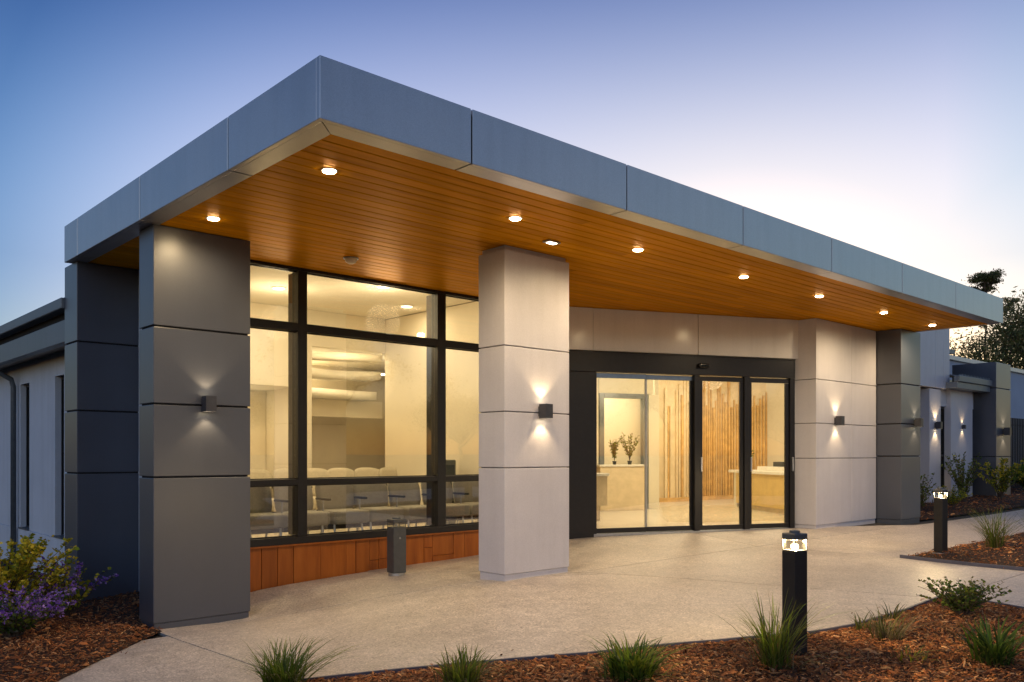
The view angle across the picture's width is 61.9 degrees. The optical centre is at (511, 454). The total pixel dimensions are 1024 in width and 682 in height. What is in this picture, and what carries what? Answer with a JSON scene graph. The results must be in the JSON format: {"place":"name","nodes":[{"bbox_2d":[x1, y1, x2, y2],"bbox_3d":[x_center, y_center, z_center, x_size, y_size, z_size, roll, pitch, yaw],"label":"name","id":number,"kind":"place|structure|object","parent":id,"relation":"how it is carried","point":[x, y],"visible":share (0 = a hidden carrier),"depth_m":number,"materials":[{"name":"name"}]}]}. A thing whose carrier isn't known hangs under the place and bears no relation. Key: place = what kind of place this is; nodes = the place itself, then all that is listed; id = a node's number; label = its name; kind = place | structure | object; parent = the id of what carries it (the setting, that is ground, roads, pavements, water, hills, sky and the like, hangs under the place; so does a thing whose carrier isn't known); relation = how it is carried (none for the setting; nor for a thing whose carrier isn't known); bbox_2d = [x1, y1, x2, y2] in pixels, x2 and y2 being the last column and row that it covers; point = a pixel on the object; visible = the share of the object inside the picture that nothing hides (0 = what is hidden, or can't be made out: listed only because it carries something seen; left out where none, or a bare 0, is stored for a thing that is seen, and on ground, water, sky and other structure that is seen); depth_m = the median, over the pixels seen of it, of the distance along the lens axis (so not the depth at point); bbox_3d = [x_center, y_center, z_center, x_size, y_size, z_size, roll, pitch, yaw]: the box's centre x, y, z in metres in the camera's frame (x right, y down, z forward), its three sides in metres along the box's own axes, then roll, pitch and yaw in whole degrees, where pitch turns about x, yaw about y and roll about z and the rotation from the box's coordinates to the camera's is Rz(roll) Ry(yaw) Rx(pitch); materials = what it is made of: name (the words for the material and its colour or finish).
{"place":"outdoors","nodes":[
{"label":"outdoors","id":0,"kind":"place"},
{"bbox_2d":[0,561,162,681],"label":"bark mulch","id":1,"kind":"object","parent":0,"point":[70,635],"visible":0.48,"depth_m":7.58,"materials":[{"name":"brown wood"}]},
{"bbox_2d":[0,533,79,612],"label":"yellow shrub","id":2,"kind":"object","parent":1,"relation":"on","point":[18,571],"visible":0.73,"depth_m":8.38,"materials":[{"name":"green plant"}]},
{"bbox_2d":[0,578,81,639],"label":"purple shrub","id":3,"kind":"object","parent":1,"relation":"on","point":[14,623],"visible":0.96,"depth_m":7.71,"materials":[{"name":"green plant"}]},
{"bbox_2d":[10,556,118,616],"bbox_3d":[-4.588,1.363,8.739,0.721,0.623,0.836,0,0,35],"label":"purple shrub","id":4,"kind":"object","parent":1,"relation":"on","point":[86,588],"visible":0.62,"depth_m":8.81,"materials":[{"name":"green plant"}]},
{"bbox_2d":[428,460,455,525],"bbox_3d":[-1.056,0.623,13.370,0.440,1.085,0.300,0,0,-43],"label":"kiosk","id":5,"kind":"object","parent":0,"point":[450,467],"visible":0.14,"depth_m":13.37,"materials":[{"name":"black metal"}]},
{"bbox_2d":[0,0,1023,368],"label":"sky","id":6,"kind":"structure","parent":0,"point":[892,129],"materials":[{"name":"blue"}]},
{"bbox_2d":[58,506,1023,681],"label":"concrete paving","id":7,"kind":"structure","parent":0,"point":[653,586],"depth_m":8.19,"materials":[{"name":"beige concrete"}]},
{"bbox_2d":[387,517,405,575],"bbox_3d":[-1.388,1.099,10.277,0.200,0.696,0.200,0,0,-37],"label":"bollard light","id":8,"kind":"object","parent":7,"relation":"on","point":[396,549],"visible":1,"depth_m":10.21,"materials":[{"name":"metal"}]},
{"bbox_2d":[296,596,1023,681],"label":"garden edging","id":9,"kind":"object","parent":7,"relation":"on","point":[531,658],"visible":0.26,"depth_m":6.05,"materials":[{"name":"grey metal"}]},
{"bbox_2d":[900,555,1023,570],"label":"garden edging","id":10,"kind":"object","parent":7,"relation":"on","point":[963,563],"visible":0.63,"depth_m":10.36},
{"bbox_2d":[301,598,1023,681],"bbox_3d":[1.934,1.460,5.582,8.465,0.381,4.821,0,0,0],"label":"bark mulch","id":11,"kind":"object","parent":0,"point":[830,635],"visible":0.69,"depth_m":5.64,"materials":[{"name":"brown wood"}]},
{"bbox_2d":[204,634,371,681],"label":"grass tuft","id":12,"kind":"object","parent":11,"relation":"on","point":[279,672],"visible":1,"depth_m":5.70,"materials":[{"name":"green plant"}]},
{"bbox_2d":[409,642,526,681],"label":"grass tuft","id":13,"kind":"object","parent":11,"relation":"on","point":[461,672],"visible":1,"depth_m":5.39,"materials":[{"name":"green plant"}]},
{"bbox_2d":[573,630,692,681],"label":"grass tuft","id":14,"kind":"object","parent":11,"relation":"on","point":[625,664],"visible":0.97,"depth_m":5.29,"materials":[{"name":"green plant"}]},
{"bbox_2d":[691,589,870,671],"bbox_3d":[1.679,1.107,5.357,0.935,0.491,1.069,0,0,-43],"label":"grass tuft","id":15,"kind":"object","parent":11,"relation":"on","point":[778,655],"visible":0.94,"depth_m":5.38,"materials":[{"name":"green plant"}]},
{"bbox_2d":[782,530,806,655],"bbox_3d":[1.908,0.944,5.767,0.200,0.872,0.200,0,0,-29],"label":"bollard light","id":16,"kind":"object","parent":11,"relation":"on","point":[794,571],"visible":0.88,"depth_m":5.72,"materials":[{"name":"metal"}]},
{"bbox_2d":[844,612,882,631],"bbox_3d":[2.714,1.286,6.564,0.320,0.144,0.260,0,0,-23],"label":"seedling","id":17,"kind":"object","parent":11,"relation":"on","point":[860,626],"visible":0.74,"depth_m":6.58,"materials":[{"name":"green plant"}]},
{"bbox_2d":[876,599,908,620],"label":"seedling","id":18,"kind":"object","parent":11,"relation":"on","point":[896,614],"visible":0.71,"depth_m":6.93,"materials":[{"name":"green plant"}]},
{"bbox_2d":[845,605,943,641],"bbox_3d":[2.691,1.225,6.245,0.863,0.251,0.790,0,0,33],"label":"dry tuft","id":19,"kind":"object","parent":11,"relation":"on","point":[883,632],"visible":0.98,"depth_m":6.21,"materials":[{"name":"green plant"}]},
{"bbox_2d":[891,642,940,662],"bbox_3d":[2.657,1.302,5.634,0.362,0.088,0.392,0,0,21],"label":"seedling","id":20,"kind":"object","parent":11,"relation":"on","point":[902,652],"visible":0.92,"depth_m":5.61,"materials":[{"name":"green plant"}]},
{"bbox_2d":[916,576,1011,615],"bbox_3d":[3.737,1.171,7.015,0.718,0.313,0.698,0,0,-43],"label":"shrub","id":21,"kind":"object","parent":11,"relation":"on","point":[968,601],"visible":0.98,"depth_m":6.98,"materials":[{"name":"green plant"}]},
{"bbox_2d":[940,613,1023,667],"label":"grass tuft","id":22,"kind":"object","parent":11,"relation":"on","point":[989,652],"visible":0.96,"depth_m":5.46,"materials":[{"name":"green plant"}]},
{"bbox_2d":[908,530,1023,567],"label":"bark mulch","id":23,"kind":"object","parent":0,"point":[982,553],"visible":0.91,"depth_m":11.06,"materials":[{"name":"brown wood"}]},
{"bbox_2d":[932,487,947,553],"bbox_3d":[5.567,0.864,11.094,0.200,0.872,0.200,0,0,-33],"label":"bollard light","id":24,"kind":"object","parent":23,"relation":"on","point":[940,523],"visible":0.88,"depth_m":11.06,"materials":[{"name":"metal"}]},
{"bbox_2d":[951,504,1023,547],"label":"wispy grass","id":25,"kind":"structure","parent":23,"relation":"on","point":[992,540],"depth_m":11.55,"materials":[{"name":"green plant"}]},
{"bbox_3d":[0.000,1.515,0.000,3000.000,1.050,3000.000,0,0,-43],"label":"ground","id":26,"kind":"structure","parent":0,"visible":0},
{"bbox_2d":[0,297,66,575],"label":"side wing","id":27,"kind":"structure","parent":26,"relation":"on","point":[32,421],"depth_m":12.34,"materials":[{"name":"grey paint"}]},
{"bbox_2d":[18,384,28,530],"bbox_3d":[-7.365,0.029,13.031,0.180,2.217,0.528,0,0,-43],"label":"window","id":28,"kind":"structure","parent":27,"relation":"in","point":[26,528],"depth_m":13.22,"materials":[{"name":"black glass"}]},
{"bbox_2d":[53,376,63,538],"bbox_3d":[-6.125,0.029,11.685,0.180,2.217,0.428,0,0,-43],"label":"window","id":29,"kind":"structure","parent":27,"relation":"in","point":[61,536],"depth_m":11.84,"materials":[{"name":"black glass"}]},
{"bbox_2d":[64,55,1002,629],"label":"entrance pavilion","id":30,"kind":"structure","parent":26,"relation":"on","point":[688,357],"depth_m":9.86,"materials":[{"name":"metal"}]},
{"bbox_2d":[202,396,216,411],"bbox_3d":[-2.994,-0.500,8.433,0.106,0.152,0.134,0,0,-43],"label":"wall light","id":31,"kind":"object","parent":30,"relation":"attached to","point":[209,403],"visible":1,"depth_m":8.39,"materials":[{"name":"grey metal"}]},
{"bbox_2d":[206,216,220,220],"bbox_3d":[-2.786,-2.198,7.970,0.132,0.014,0.132,0,0,-43],"label":"downlight","id":32,"kind":"object","parent":30,"relation":"attached to","point":[212,218],"visible":1,"depth_m":7.94,"materials":[{"name":"metal"}]},
{"bbox_2d":[248,469,275,512],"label":"padded chair","id":33,"kind":"object","parent":30,"relation":"on","point":[259,474],"visible":0.07,"depth_m":13.17,"materials":[{"name":"fabric"}]},
{"bbox_2d":[250,487,287,537],"bbox_3d":[-3.090,0.739,10.379,0.582,0.858,0.570,0,0,44],"label":"waiting chair","id":34,"kind":"object","parent":30,"relation":"on","point":[264,519],"visible":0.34,"depth_m":10.38,"materials":[{"name":"fabric"}]},
{"bbox_2d":[271,286,285,289],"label":"ceiling light","id":35,"kind":"object","parent":30,"relation":"attached to","point":[278,288],"visible":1,"depth_m":12.26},
{"bbox_2d":[271,468,314,509],"bbox_3d":[-3.423,0.694,13.314,0.565,0.950,0.582,0,0,-38],"label":"padded chair","id":36,"kind":"object","parent":30,"relation":"on","point":[280,473],"visible":0.17,"depth_m":13.41,"materials":[{"name":"fabric"}]},
{"bbox_2d":[273,486,329,535],"bbox_3d":[-2.668,0.739,10.777,0.582,0.858,0.570,0,0,45],"label":"waiting chair","id":37,"kind":"object","parent":30,"relation":"on","point":[317,520],"visible":0.52,"depth_m":10.73,"materials":[{"name":"fabric"}]},
{"bbox_2d":[307,468,330,510],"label":"padded chair","id":38,"kind":"object","parent":30,"relation":"on","point":[315,472],"visible":0.18,"depth_m":13.81,"materials":[{"name":"fabric"}]},
{"bbox_2d":[321,168,337,173],"bbox_3d":[-1.418,-2.198,6.633,0.132,0.014,0.132,0,0,-43],"label":"downlight","id":39,"kind":"object","parent":30,"relation":"attached to","point":[329,170],"visible":1,"depth_m":6.61,"materials":[{"name":"metal"}]},
{"bbox_2d":[315,485,368,532],"bbox_3d":[-2.234,0.739,11.165,0.570,0.858,0.582,0,0,-41],"label":"waiting chair","id":40,"kind":"object","parent":30,"relation":"on","point":[336,502],"visible":0.77,"depth_m":11.15,"materials":[{"name":"fabric"}]},
{"bbox_2d":[328,468,355,507],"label":"padded chair","id":41,"kind":"object","parent":30,"relation":"on","point":[340,472],"visible":0.09,"depth_m":14.20,"materials":[{"name":"fabric"}]},
{"bbox_2d":[343,256,358,263],"bbox_3d":[-1.806,-2.172,9.579,0.170,0.065,0.170,0,0,-43],"label":"smoke detector","id":42,"kind":"object","parent":30,"relation":"attached to","point":[350,259],"visible":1,"depth_m":9.53,"materials":[{"name":"white plastic"}]},
{"bbox_2d":[354,467,390,506],"bbox_3d":[-2.319,0.694,14.330,0.565,0.950,0.582,0,0,-39],"label":"padded chair","id":43,"kind":"object","parent":30,"relation":"on","point":[364,471],"visible":0.12,"depth_m":14.50,"materials":[{"name":"fabric"}]},
{"bbox_2d":[352,484,403,530],"bbox_3d":[-1.840,0.739,11.594,0.570,0.858,0.582,0,0,-40],"label":"waiting chair","id":44,"kind":"object","parent":30,"relation":"on","point":[372,499],"visible":0.62,"depth_m":11.58,"materials":[{"name":"fabric"}]},
{"bbox_2d":[379,467,397,506],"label":"padded chair","id":45,"kind":"object","parent":30,"relation":"on","point":[388,471],"visible":0.08,"depth_m":14.77,"materials":[{"name":"fabric"}]},
{"bbox_2d":[387,483,425,526],"bbox_3d":[-1.409,0.739,11.979,0.570,0.858,0.582,0,0,-45],"label":"waiting chair","id":46,"kind":"object","parent":30,"relation":"on","point":[406,497],"visible":0.65,"depth_m":11.99,"materials":[{"name":"fabric"}]},
{"bbox_2d":[400,305,413,307],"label":"ceiling light","id":47,"kind":"object","parent":30,"relation":"attached to","point":[406,306],"visible":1,"depth_m":13.74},
{"bbox_2d":[421,482,469,525],"bbox_3d":[-0.986,0.739,12.376,0.570,0.858,0.582,0,0,-44],"label":"waiting chair","id":48,"kind":"object","parent":30,"relation":"on","point":[455,511],"visible":0.38,"depth_m":12.30,"materials":[{"name":"fabric"}]},
{"bbox_2d":[452,481,478,523],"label":"waiting chair","id":49,"kind":"object","parent":30,"relation":"on","point":[465,492],"visible":0.54,"depth_m":12.80,"materials":[{"name":"fabric"}]},
{"bbox_2d":[508,216,521,220],"bbox_3d":[0.031,-2.198,7.968,0.132,0.014,0.132,0,0,-43],"label":"downlight","id":50,"kind":"object","parent":30,"relation":"attached to","point":[515,218],"visible":1,"depth_m":7.93,"materials":[{"name":"metal"}]},
{"bbox_2d":[538,404,552,417],"bbox_3d":[0.358,-0.470,9.251,0.106,0.152,0.134,0,0,-43],"label":"wall light","id":51,"kind":"object","parent":30,"relation":"attached to","point":[545,410],"visible":1,"depth_m":9.21,"materials":[{"name":"grey metal"}]},
{"bbox_2d":[543,239,560,244],"bbox_3d":[0.410,-2.195,8.840,0.180,0.021,0.090,0,0,-43],"label":"downlight","id":52,"kind":"object","parent":30,"relation":"attached to","point":[551,242],"visible":1,"depth_m":8.81,"materials":[{"name":"metal"}]},
{"bbox_2d":[597,473,609,520],"bbox_3d":[1.028,0.748,15.068,1.268,0.835,0.560,0,0,-19],"label":"side counter","id":53,"kind":"object","parent":30,"relation":"on","point":[601,489],"visible":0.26,"depth_m":15.00,"materials":[{"name":"brown wood"}]},
{"bbox_2d":[597,464,643,510],"bbox_3d":[2.267,0.688,17.962,1.099,0.955,0.360,0,0,-19],"label":"planter cabinet","id":54,"kind":"object","parent":30,"relation":"on","point":[625,486],"visible":0.64,"depth_m":17.83,"materials":[{"name":"brown wood"}]},
{"bbox_2d":[608,440,618,464],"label":"pot plant","id":55,"kind":"object","parent":54,"relation":"on","point":[613,446],"visible":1,"depth_m":17.90,"materials":[{"name":"green plant"}]},
{"bbox_2d":[618,431,639,464],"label":"pot plant","id":56,"kind":"object","parent":54,"relation":"on","point":[629,453],"visible":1,"depth_m":18.02,"materials":[{"name":"green plant"}]},
{"bbox_2d":[597,373,645,532],"bbox_3d":[1.658,-0.021,13.018,0.838,2.418,0.040,0,0,-18],"label":"door leaf","id":57,"kind":"structure","parent":30,"relation":"in","point":[599,375],"depth_m":13.08,"materials":[{"name":"metal"}]},
{"bbox_2d":[632,248,643,251],"bbox_3d":[1.355,-2.198,9.187,0.132,0.014,0.132,0,0,-43],"label":"downlight","id":58,"kind":"object","parent":30,"relation":"attached to","point":[638,249],"visible":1,"depth_m":9.16,"materials":[{"name":"metal"}]},
{"bbox_2d":[646,375,691,531],"bbox_3d":[2.449,-0.021,13.320,0.803,2.418,0.040,0,0,-18],"label":"door leaf","id":59,"kind":"structure","parent":30,"relation":"in","point":[648,377],"depth_m":13.38,"materials":[{"name":"metal"}]},
{"bbox_2d":[700,376,742,529],"bbox_3d":[3.321,-0.021,13.549,0.803,2.418,0.070,0,0,-18],"label":"door leaf","id":60,"kind":"structure","parent":30,"relation":"in","point":[702,378],"depth_m":13.63,"materials":[{"name":"black glass"}]},
{"bbox_2d":[728,466,783,513],"bbox_3d":[5.445,0.708,17.851,0.790,0.915,2.911,0,0,-7],"label":"reception desk","id":61,"kind":"object","parent":30,"relation":"on","point":[767,488],"visible":0.47,"depth_m":17.43,"materials":[{"name":"brown wood"}]},
{"bbox_2d":[773,462,783,466],"bbox_3d":[5.580,0.199,17.611,0.240,0.100,0.400,0,0,-7],"label":"desk tray","id":62,"kind":"object","parent":61,"relation":"on","point":[778,464],"visible":0.65,"depth_m":17.53,"materials":[{"name":"grey plastic"}]},
{"bbox_2d":[750,378,788,528],"bbox_3d":[4.160,-0.021,13.825,0.756,2.418,0.070,0,0,-18],"label":"door leaf","id":63,"kind":"structure","parent":30,"relation":"in","point":[752,380],"depth_m":13.92,"materials":[{"name":"black glass"}]},
{"bbox_2d":[834,416,844,424],"bbox_3d":[5.415,-0.560,14.138,0.106,0.152,0.134,0,0,-43],"label":"wall light","id":64,"kind":"object","parent":30,"relation":"attached to","point":[839,420],"visible":1,"depth_m":14.10,"materials":[{"name":"grey metal"}]},
{"bbox_2d":[914,418,922,426],"bbox_3d":[7.251,-0.570,15.244,0.106,0.152,0.134,0,0,-43],"label":"wall light","id":65,"kind":"object","parent":30,"relation":"attached to","point":[918,422],"visible":1,"depth_m":15.20,"materials":[{"name":"grey metal"}]},
{"bbox_2d":[876,329,1010,502],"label":"wing","id":66,"kind":"structure","parent":26,"relation":"on","point":[975,398],"depth_m":19.88,"materials":[{"name":"grey paint"}]},
{"bbox_2d":[934,422,942,428],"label":"wall light","id":67,"kind":"object","parent":66,"relation":"attached to","point":[938,425],"visible":1,"depth_m":18.90,"materials":[{"name":"black metal"}]},
{"bbox_2d":[941,407,943,497],"bbox_3d":[9.736,-0.045,19.542,0.560,2.090,0.080,0,0,-43],"label":"window","id":68,"kind":"structure","parent":66,"relation":"in","point":[942,408],"depth_m":19.69,"materials":[{"name":"black glass"}]},
{"bbox_2d":[1003,427,1011,435],"bbox_3d":[12.011,-0.560,20.733,0.133,0.190,0.168,0,0,-43],"label":"wall light","id":69,"kind":"object","parent":66,"relation":"attached to","point":[1007,431],"visible":1,"depth_m":20.68,"materials":[{"name":"black metal"}]},
{"bbox_2d":[920,485,1023,519],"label":"bark mulch","id":70,"kind":"object","parent":26,"relation":"on","point":[959,509],"visible":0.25,"depth_m":18.37,"materials":[{"name":"brown wood"}]},
{"bbox_2d":[920,473,936,511],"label":"garden shrub","id":71,"kind":"object","parent":70,"relation":"on","point":[922,494],"visible":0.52,"depth_m":16.79,"materials":[{"name":"green plant"}]},
{"bbox_2d":[931,484,972,506],"bbox_3d":[9.112,0.844,17.715,0.803,0.474,0.776,0,0,-43],"label":"garden shrub","id":72,"kind":"object","parent":70,"relation":"on","point":[952,498],"visible":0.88,"depth_m":17.69,"materials":[{"name":"green plant"}]},
{"bbox_2d":[941,451,981,501],"bbox_3d":[9.991,0.483,18.956,0.875,1.130,0.793,0,0,-43],"label":"garden shrub","id":73,"kind":"object","parent":70,"relation":"on","point":[960,480],"visible":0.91,"depth_m":18.90,"materials":[{"name":"green plant"}]},
{"bbox_2d":[971,457,1023,497],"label":"garden shrub","id":74,"kind":"object","parent":70,"relation":"on","point":[1003,478],"visible":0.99,"depth_m":19.89,"materials":[{"name":"green plant"}]},
{"bbox_2d":[1011,465,1023,488],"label":"garden shrub","id":75,"kind":"object","parent":70,"relation":"on","point":[1021,480],"visible":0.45,"depth_m":23.54,"materials":[{"name":"green plant"}]},
{"bbox_2d":[950,327,1018,367],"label":"gum tree","id":76,"kind":"object","parent":26,"relation":"on","point":[959,346],"visible":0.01,"depth_m":53.79,"materials":[{"name":"green plant"}]},
{"bbox_2d":[950,279,1023,369],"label":"gum tree","id":77,"kind":"object","parent":26,"relation":"on","point":[1010,337],"visible":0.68,"depth_m":46.46,"materials":[{"name":"green plant"}]},
{"bbox_2d":[950,355,1023,463],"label":"neighbour building","id":78,"kind":"structure","parent":26,"relation":"on","point":[1017,393],"depth_m":35.37,"materials":[{"name":"grey"}]},
{"bbox_2d":[966,268,1022,345],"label":"tall gum tree","id":79,"kind":"object","parent":26,"relation":"on","point":[984,280],"visible":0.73,"depth_m":95.56,"materials":[{"name":"green plant"}]},
{"bbox_2d":[1009,418,1023,485],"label":"window","id":80,"kind":"structure","parent":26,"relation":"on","point":[1014,442],"depth_m":27.00,"materials":[{"name":"metal"}]}
]}

